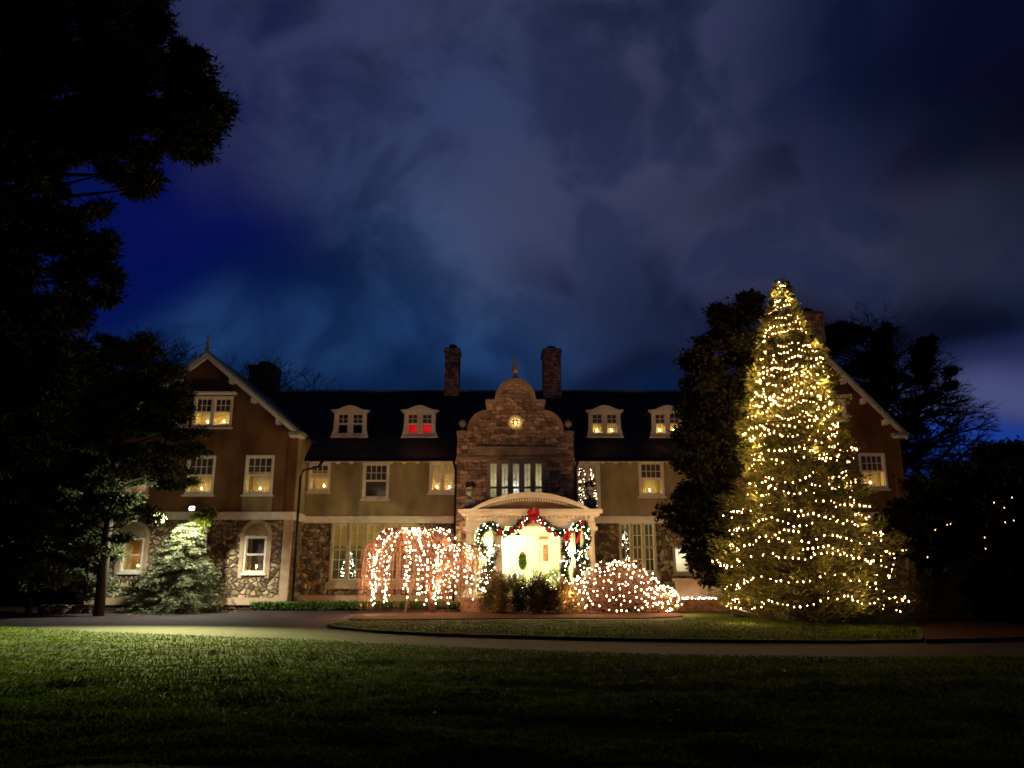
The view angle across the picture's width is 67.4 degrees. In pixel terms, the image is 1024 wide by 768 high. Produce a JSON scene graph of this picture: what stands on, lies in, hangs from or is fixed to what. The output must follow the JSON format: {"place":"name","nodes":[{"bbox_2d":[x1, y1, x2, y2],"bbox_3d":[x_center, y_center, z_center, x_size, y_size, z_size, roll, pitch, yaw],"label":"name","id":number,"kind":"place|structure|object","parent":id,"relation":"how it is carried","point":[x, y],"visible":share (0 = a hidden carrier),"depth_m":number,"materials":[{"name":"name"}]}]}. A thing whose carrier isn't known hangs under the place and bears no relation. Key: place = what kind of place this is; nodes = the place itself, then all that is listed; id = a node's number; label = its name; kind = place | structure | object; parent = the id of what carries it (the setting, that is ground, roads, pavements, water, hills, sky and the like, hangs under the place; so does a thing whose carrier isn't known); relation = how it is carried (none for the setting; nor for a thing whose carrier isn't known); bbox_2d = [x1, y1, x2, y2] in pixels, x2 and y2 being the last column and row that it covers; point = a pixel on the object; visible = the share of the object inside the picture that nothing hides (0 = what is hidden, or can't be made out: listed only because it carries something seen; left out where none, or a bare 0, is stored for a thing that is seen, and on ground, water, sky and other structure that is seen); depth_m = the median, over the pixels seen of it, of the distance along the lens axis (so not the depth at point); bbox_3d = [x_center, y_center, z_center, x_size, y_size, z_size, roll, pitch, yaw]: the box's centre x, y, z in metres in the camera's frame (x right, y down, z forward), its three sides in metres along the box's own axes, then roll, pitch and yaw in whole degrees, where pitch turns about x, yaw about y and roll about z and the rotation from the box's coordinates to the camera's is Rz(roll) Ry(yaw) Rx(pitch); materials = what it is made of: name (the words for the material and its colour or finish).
{"place":"outdoors","nodes":[
{"label":"outdoors","id":0,"kind":"place"},
{"bbox_2d":[0,587,956,605],"bbox_3d":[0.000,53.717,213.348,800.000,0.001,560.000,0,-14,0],"label":"ground","id":1,"kind":"structure","parent":0,"point":[83,603],"depth_m":38.85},
{"bbox_2d":[0,473,129,614],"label":"shade tree","id":2,"kind":"object","parent":1,"relation":"on","point":[78,582],"visible":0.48,"depth_m":29.01,"materials":[{"name":"green plant"}]},
{"bbox_2d":[0,362,142,604],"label":"dark oak","id":3,"kind":"object","parent":1,"relation":"on","point":[9,595],"visible":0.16,"depth_m":40.36,"materials":[{"name":"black plant"}]},
{"bbox_2d":[0,331,217,615],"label":"hemlock","id":4,"kind":"object","parent":1,"relation":"on","point":[171,405],"visible":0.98,"depth_m":29.09,"materials":[{"name":"green plant"}]},
{"bbox_2d":[85,319,210,386],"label":"bare tree","id":5,"kind":"object","parent":1,"relation":"on","point":[183,354],"visible":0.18,"depth_m":48.06,"materials":[{"name":"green plant"}]},
{"bbox_2d":[115,520,236,614],"bbox_3d":[-13.260,7.541,30.913,4.868,4.179,4.840,0,-14,0],"label":"evergreen","id":6,"kind":"object","parent":1,"relation":"on","point":[189,543],"visible":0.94,"depth_m":30.57,"materials":[{"name":"green plant"}]},
{"bbox_2d":[97,324,300,389],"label":"bare tree","id":7,"kind":"object","parent":1,"relation":"on","point":[170,356],"visible":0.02,"depth_m":52.43,"materials":[{"name":"brown plant"}]},
{"bbox_2d":[187,506,218,611],"bbox_3d":[-12.879,7.183,31.595,1.306,4.315,0.862,0,-14,0],"label":"climbing plant","id":8,"kind":"object","parent":1,"relation":"on","point":[205,517],"visible":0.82,"depth_m":31.79,"materials":[{"name":"green plant"}]},
{"bbox_2d":[174,349,342,389],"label":"bare tree","id":9,"kind":"object","parent":1,"relation":"on","point":[285,373],"visible":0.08,"depth_m":54.75,"materials":[{"name":"brown plant"}]},
{"bbox_2d":[84,308,918,611],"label":"mansion","id":10,"kind":"structure","parent":1,"relation":"on","point":[336,476],"depth_m":35.34,"materials":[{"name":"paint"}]},
{"bbox_2d":[116,538,144,573],"bbox_3d":[-16.509,7.537,33.650,1.105,1.560,0.795,0,-14,0],"label":"window","id":11,"kind":"structure","parent":10,"relation":"in","point":[128,566],"depth_m":33.78,"materials":[{"name":"white paint"}]},
{"bbox_2d":[122,457,148,496],"bbox_3d":[-16.687,4.164,34.472,1.280,1.824,0.795,0,-14,0],"label":"window","id":12,"kind":"structure","parent":10,"relation":"in","point":[144,490],"depth_m":34.36,"materials":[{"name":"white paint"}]},
{"bbox_2d":[175,414,188,427],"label":"window","id":13,"kind":"structure","parent":10,"relation":"in","point":[180,425],"depth_m":34.71,"materials":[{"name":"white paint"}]},
{"bbox_2d":[181,456,215,496],"bbox_3d":[-13.884,4.164,34.472,1.413,1.824,0.795,0,-14,0],"label":"window","id":14,"kind":"structure","parent":10,"relation":"in","point":[206,473],"depth_m":34.39,"materials":[{"name":"white glass"}]},
{"bbox_2d":[188,506,220,511],"bbox_3d":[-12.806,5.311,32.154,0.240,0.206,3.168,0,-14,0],"label":"floodlight","id":15,"kind":"object","parent":10,"relation":"attached to","point":[192,508],"visible":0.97,"depth_m":30.71,"materials":[{"name":"white metal"}]},
{"bbox_2d":[191,396,233,428],"bbox_3d":[-13.588,1.368,35.154,1.923,1.519,0.795,0,-14,0],"label":"window","id":16,"kind":"structure","parent":10,"relation":"in","point":[215,410],"depth_m":35.02,"materials":[{"name":"white paint"}]},
{"bbox_2d":[240,536,267,574],"bbox_3d":[-11.168,7.518,33.654,1.105,1.669,0.795,0,-14,0],"label":"window","id":17,"kind":"structure","parent":10,"relation":"in","point":[255,547],"depth_m":33.73,"materials":[{"name":"white paint"}]},
{"bbox_2d":[241,455,274,496],"bbox_3d":[-11.262,4.155,34.474,1.413,1.843,0.795,0,-14,0],"label":"window","id":18,"kind":"structure","parent":10,"relation":"in","point":[259,469],"depth_m":34.41,"materials":[{"name":"white glass"}]},
{"bbox_2d":[305,462,330,493],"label":"window","id":19,"kind":"structure","parent":10,"relation":"in","point":[319,477],"depth_m":36.09,"materials":[{"name":"white glass"}]},
{"bbox_2d":[339,547,357,577],"bbox_3d":[-7.709,8.434,36.242,0.938,1.488,0.905,-5,-14,18],"label":"indoor christmas tree","id":20,"kind":"object","parent":10,"relation":"in","point":[352,559],"visible":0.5,"depth_m":36.13,"materials":[{"name":"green plant"}]},
{"bbox_2d":[359,551,375,578],"bbox_3d":[-6.773,8.535,36.294,0.858,1.325,0.871,0,-14,0],"label":"indoor christmas tree","id":21,"kind":"object","parent":10,"relation":"in","point":[369,564],"visible":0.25,"depth_m":36.26,"materials":[{"name":"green plant"}]},
{"bbox_2d":[326,523,416,583],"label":"window","id":22,"kind":"structure","parent":10,"relation":"in","point":[344,536],"depth_m":35.44,"materials":[{"name":"glass"}]},
{"bbox_2d":[360,462,389,500],"bbox_3d":[-6.371,4.631,36.211,1.378,1.790,0.795,0,-14,0],"label":"window","id":23,"kind":"structure","parent":10,"relation":"in","point":[375,482],"depth_m":36.32,"materials":[{"name":"white glass"}]},
{"bbox_2d":[427,462,455,494],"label":"window","id":24,"kind":"structure","parent":10,"relation":"in","point":[441,476],"depth_m":36.09,"materials":[{"name":"yellow glass"}]},
{"bbox_2d":[463,481,476,508],"bbox_3d":[-1.734,4.673,32.261,0.574,1.249,0.536,0,-14,0],"label":"garden urn","id":25,"kind":"object","parent":10,"relation":"on","point":[469,502],"visible":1,"depth_m":32.13,"materials":[{"name":"beige stone"}]},
{"bbox_2d":[474,522,495,596],"bbox_3d":[-1.087,7.119,31.172,0.978,2.977,0.525,0,-14,0],"label":"garland","id":26,"kind":"object","parent":10,"relation":"hanging from","point":[490,556],"visible":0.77,"depth_m":31.20,"materials":[{"name":"green plant"}]},
{"bbox_2d":[486,541,501,587],"bbox_3d":[-0.817,7.444,31.400,0.894,2.028,0.505,0,-14,0],"label":"garland","id":27,"kind":"object","parent":10,"relation":"hanging from","point":[497,554],"visible":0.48,"depth_m":31.38,"materials":[{"name":"green plant"}]},
{"bbox_2d":[485,461,544,500],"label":"window","id":28,"kind":"structure","parent":10,"relation":"in","point":[503,477],"depth_m":35.26,"materials":[{"name":"glass"}]},
{"bbox_2d":[508,415,522,429],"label":"round window","id":29,"kind":"structure","parent":10,"relation":"in","point":[514,418],"depth_m":35.74,"materials":[{"name":"yellow glass"}]},
{"bbox_2d":[514,532,520,543],"bbox_3d":[0.256,6.488,33.105,0.340,0.810,0.294,0,-14,0],"label":"hanging lantern","id":30,"kind":"object","parent":10,"relation":"hanging from","point":[517,535],"visible":0.8,"depth_m":32.97,"materials":[{"name":"white glass"}]},
{"bbox_2d":[510,570,525,585],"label":"potted bush","id":31,"kind":"object","parent":10,"relation":"on","point":[522,576],"visible":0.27,"depth_m":31.83,"materials":[{"name":"green plant"}]},
{"bbox_2d":[518,551,526,569],"bbox_3d":[0.471,8.046,34.979,0.463,0.875,0.352,0,-14,0],"label":"door wreath","id":32,"kind":"object","parent":10,"relation":"attached to","point":[522,562],"depth_m":34.92,"materials":[{"name":"green plant"}]},
{"bbox_2d":[480,516,586,539],"bbox_3d":[0.879,5.783,31.491,4.562,1.194,0.525,0,-14,0],"label":"garland","id":33,"kind":"object","parent":10,"relation":"attached to","point":[554,530],"visible":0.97,"depth_m":31.38,"materials":[{"name":"green plant"}]},
{"bbox_2d":[526,507,539,523],"bbox_3d":[0.862,5.326,31.222,0.554,0.689,0.215,0,-14,0],"label":"bow","id":34,"kind":"object","parent":33,"relation":"attached to","point":[533,513],"visible":1,"depth_m":31.21,"materials":[{"name":"red fabric"}]},
{"bbox_2d":[575,531,581,543],"bbox_3d":[2.703,6.212,31.155,0.266,0.510,0.040,0,-14,0],"label":"ribbon","id":35,"kind":"object","parent":33,"relation":"hanging from","point":[578,536],"visible":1,"depth_m":31.14,"materials":[{"name":"red fabric"}]},
{"bbox_2d":[544,569,557,588],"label":"potted bush","id":36,"kind":"object","parent":10,"relation":"on","point":[552,572],"visible":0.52,"depth_m":31.78,"materials":[{"name":"green plant"}]},
{"bbox_2d":[559,530,571,584],"bbox_3d":[2.190,7.366,31.100,0.653,2.866,0.528,0,-14,0],"label":"garland","id":37,"kind":"object","parent":10,"relation":"hanging from","point":[566,542],"visible":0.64,"depth_m":31.13,"materials":[{"name":"green plant"}]},
{"bbox_2d":[572,521,592,586],"bbox_3d":[2.850,6.896,31.231,0.943,2.711,0.554,0,-14,0],"label":"garland","id":38,"kind":"object","parent":10,"relation":"attached to","point":[581,551],"visible":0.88,"depth_m":31.15,"materials":[{"name":"green plant"}]},
{"bbox_2d":[578,467,596,506],"bbox_3d":[3.538,4.990,36.741,1.245,2.042,1.233,0,-14,0],"label":"indoor christmas tree","id":39,"kind":"object","parent":10,"relation":"in","point":[580,477],"visible":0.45,"depth_m":36.78,"materials":[{"name":"green plant"}]},
{"bbox_2d":[575,462,602,513],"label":"window","id":40,"kind":"structure","parent":10,"relation":"in","point":[595,466],"depth_m":36.04,"materials":[{"name":"beige glass"}]},
{"bbox_2d":[583,481,596,508],"bbox_3d":[3.287,4.671,32.268,0.554,1.258,0.532,0,-14,0],"label":"garden urn","id":41,"kind":"object","parent":10,"relation":"on","point":[590,502],"visible":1,"depth_m":32.13,"materials":[{"name":"grey stone"}]},
{"bbox_2d":[621,529,634,569],"bbox_3d":[5.373,7.809,36.268,0.936,1.962,0.954,5,-15,-19],"label":"indoor christmas tree","id":42,"kind":"object","parent":10,"relation":"in","point":[623,539],"visible":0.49,"depth_m":36.27,"materials":[{"name":"green plant"}]},
{"bbox_2d":[618,523,658,574],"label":"window","id":43,"kind":"structure","parent":10,"relation":"in","point":[642,536],"depth_m":35.41,"materials":[{"name":"glass"}]},
{"bbox_2d":[638,462,666,497],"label":"window","id":44,"kind":"structure","parent":10,"relation":"in","point":[651,476],"depth_m":36.14,"materials":[{"name":"white glass"}]},
{"bbox_2d":[672,546,695,575],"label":"window","id":45,"kind":"structure","parent":10,"relation":"in","point":[680,569],"depth_m":35.19,"materials":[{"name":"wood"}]},
{"bbox_2d":[829,399,848,420],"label":"window","id":46,"kind":"structure","parent":10,"relation":"in","point":[842,414],"depth_m":34.96,"materials":[{"name":"glass"}]},
{"bbox_2d":[858,453,890,490],"bbox_3d":[16.100,3.980,34.517,1.320,1.676,0.795,0,-14,0],"label":"window","id":47,"kind":"structure","parent":10,"relation":"in","point":[874,462],"depth_m":34.41,"materials":[{"name":"white glass"}]},
{"bbox_2d":[728,297,999,460],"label":"bare tree","id":48,"kind":"object","parent":1,"relation":"on","point":[875,360],"visible":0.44,"depth_m":43.72,"materials":[{"name":"black plant"}]},
{"bbox_2d":[824,318,962,437],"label":"oak tree","id":49,"kind":"object","parent":1,"relation":"on","point":[930,341],"visible":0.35,"depth_m":47.51,"materials":[{"name":"green plant"}]},
{"bbox_2d":[837,347,1003,475],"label":"bare tree","id":50,"kind":"object","parent":1,"relation":"on","point":[950,410],"visible":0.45,"depth_m":42.27,"materials":[{"name":"black plant"}]},
{"bbox_2d":[915,563,964,589],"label":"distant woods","id":51,"kind":"object","parent":1,"relation":"on","point":[934,572],"depth_m":66.58,"materials":[{"name":"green plant"}]},
{"bbox_2d":[900,409,999,590],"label":"bare tree","id":52,"kind":"object","parent":1,"relation":"on","point":[949,449],"visible":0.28,"depth_m":40.67,"materials":[{"name":"black plant"}]},
{"bbox_2d":[0,625,1023,767],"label":"front lawn","id":53,"kind":"structure","parent":0,"point":[146,764],"depth_m":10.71,"materials":[{"name":"green plant"}]},
{"bbox_2d":[0,0,243,485],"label":"tall pine","id":54,"kind":"object","parent":53,"relation":"on","point":[116,70],"visible":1,"depth_m":17.80,"materials":[{"name":"green plant"}]},
{"bbox_2d":[5,627,921,722],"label":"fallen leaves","id":55,"kind":"object","parent":53,"relation":"on","point":[657,720],"visible":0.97,"depth_m":10.39,"materials":[{"name":"brown plant"}]},
{"bbox_2d":[0,609,1023,656],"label":"driveway","id":56,"kind":"structure","parent":0,"point":[302,624],"depth_m":19.37,"materials":[{"name":"grey asphalt"}]},
{"bbox_2d":[37,604,93,612],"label":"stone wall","id":57,"kind":"structure","parent":56,"relation":"on","point":[83,608],"depth_m":30.17,"materials":[{"name":"grey stone"}]},
{"bbox_2d":[0,606,438,610],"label":"foundation bed","id":58,"kind":"object","parent":56,"relation":"on","point":[4,608],"visible":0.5,"depth_m":32.74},
{"bbox_2d":[249,599,372,610],"bbox_3d":[-8.502,9.404,32.605,5.125,0.510,1.463,0,-14,0],"label":"ground cover","id":59,"kind":"object","parent":58,"relation":"on","point":[317,605],"visible":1,"depth_m":32.13,"materials":[{"name":"green plant"}]},
{"bbox_2d":[371,599,460,608],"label":"ground cover","id":60,"kind":"object","parent":58,"relation":"on","point":[413,604],"visible":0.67,"depth_m":33.42,"materials":[{"name":"green plant"}]},
{"bbox_2d":[672,578,728,610],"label":"terrace wall","id":61,"kind":"structure","parent":56,"relation":"on","point":[691,589],"depth_m":31.82,"materials":[{"name":"stone"}]},
{"bbox_2d":[626,606,946,609],"bbox_3d":[17.100,9.767,33.438,25.800,0.060,2.400,0,-14,0],"label":"foundation bed","id":62,"kind":"object","parent":56,"relation":"on","point":[628,608],"depth_m":32.65,"materials":[{"name":"brown soil"}]},
{"bbox_2d":[917,612,1023,642],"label":"mulch bed","id":63,"kind":"object","parent":56,"relation":"on","point":[944,630],"visible":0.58,"depth_m":20.48,"materials":[{"name":"brown soil"}]},
{"bbox_2d":[899,562,943,617],"bbox_3d":[13.505,6.851,25.608,1.493,1.873,1.251,0,-14,0],"label":"shrub","id":64,"kind":"object","parent":63,"relation":"on","point":[921,589],"visible":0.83,"depth_m":25.37,"materials":[{"name":"green plant"}]},
{"bbox_2d":[870,435,1023,621],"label":"weeping beech","id":65,"kind":"object","parent":63,"relation":"on","point":[992,574],"visible":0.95,"depth_m":24.82,"materials":[{"name":"black plant"}]},
{"bbox_2d":[905,497,1013,557],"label":"string lights","id":66,"kind":"object","parent":65,"relation":"hanging from","point":[985,531],"visible":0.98,"depth_m":23.87,"materials":[{"name":"yellow glass"}]},
{"bbox_2d":[1,0,1023,571],"label":"sky","id":67,"kind":"structure","parent":0,"point":[398,183],"materials":[{"name":"blue"}]},
{"bbox_2d":[328,611,924,643],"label":"island lawn","id":68,"kind":"structure","parent":0,"point":[728,616],"depth_m":20.75,"materials":[{"name":"green plant"}]},
{"bbox_2d":[348,611,682,619],"bbox_3d":[0.570,8.216,27.263,12.178,0.050,4.549,1,-14,-6],"label":"mulch bed","id":69,"kind":"object","parent":68,"relation":"on","point":[519,615],"visible":0.73,"depth_m":26.78,"materials":[{"name":"brown soil"}]},
{"bbox_2d":[355,527,491,612],"bbox_3d":[-3.264,7.077,29.073,5.325,3.268,3.745,0,-14,0],"label":"weeping tree","id":70,"kind":"object","parent":69,"relation":"on","point":[448,558],"visible":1,"depth_m":28.85,"materials":[{"name":"red plant"}]},
{"bbox_2d":[371,527,486,609],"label":"string lights","id":71,"kind":"object","parent":70,"relation":"hanging from","point":[470,554],"visible":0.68,"depth_m":28.78,"materials":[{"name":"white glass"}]},
{"bbox_2d":[476,567,523,612],"bbox_3d":[-0.428,7.754,28.982,1.909,1.680,1.673,0,-14,0],"label":"shrub","id":72,"kind":"object","parent":69,"relation":"on","point":[490,599],"visible":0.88,"depth_m":28.70,"materials":[{"name":"green plant"}]},
{"bbox_2d":[512,570,558,612],"bbox_3d":[0.879,7.713,28.553,1.760,1.596,1.646,-9,-17,34],"label":"shrub","id":73,"kind":"object","parent":69,"relation":"on","point":[538,591],"visible":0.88,"depth_m":28.30,"materials":[{"name":"green plant"}]},
{"bbox_2d":[546,575,583,613],"bbox_3d":[1.964,7.743,28.259,1.316,1.415,1.248,10,-17,-36],"label":"shrub","id":74,"kind":"object","parent":69,"relation":"on","point":[564,596],"visible":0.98,"depth_m":28.04,"materials":[{"name":"green plant"}]},
{"bbox_2d":[570,560,672,612],"bbox_3d":[4.037,7.638,29.233,4.196,2.100,3.657,0,-14,0],"label":"shrub","id":75,"kind":"object","parent":69,"relation":"on","point":[614,604],"visible":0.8,"depth_m":28.83,"materials":[{"name":"red plant"}]},
{"bbox_2d":[571,560,677,611],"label":"string lights","id":76,"kind":"object","parent":75,"relation":"on","point":[598,566],"visible":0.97,"depth_m":28.53,"materials":[{"name":"white glass"}]},
{"bbox_2d":[644,584,680,612],"bbox_3d":[5.674,8.058,28.910,1.286,1.054,1.269,11,-17,-37],"label":"shrub","id":77,"kind":"object","parent":69,"relation":"on","point":[664,609],"visible":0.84,"depth_m":28.75,"materials":[{"name":"green plant"}]},
{"bbox_2d":[651,287,775,616],"bbox_3d":[7.407,2.297,27.820,5.254,12.051,3.341,0,-14,0],"label":"dark evergreen","id":78,"kind":"object","parent":68,"relation":"on","point":[711,451],"visible":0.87,"depth_m":27.50,"materials":[{"name":"green plant"}]},
{"bbox_2d":[702,274,922,624],"bbox_3d":[9.315,1.959,25.145,6.585,11.837,6.856,0,-14,0],"label":"decorated evergreen","id":79,"kind":"object","parent":68,"relation":"on","point":[810,591],"visible":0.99,"depth_m":24.09,"materials":[{"name":"green plant"}]},
{"bbox_2d":[712,283,908,611],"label":"string lights","id":80,"kind":"object","parent":79,"relation":"attached to","point":[801,479],"visible":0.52,"depth_m":24.01,"materials":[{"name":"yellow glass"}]}
]}

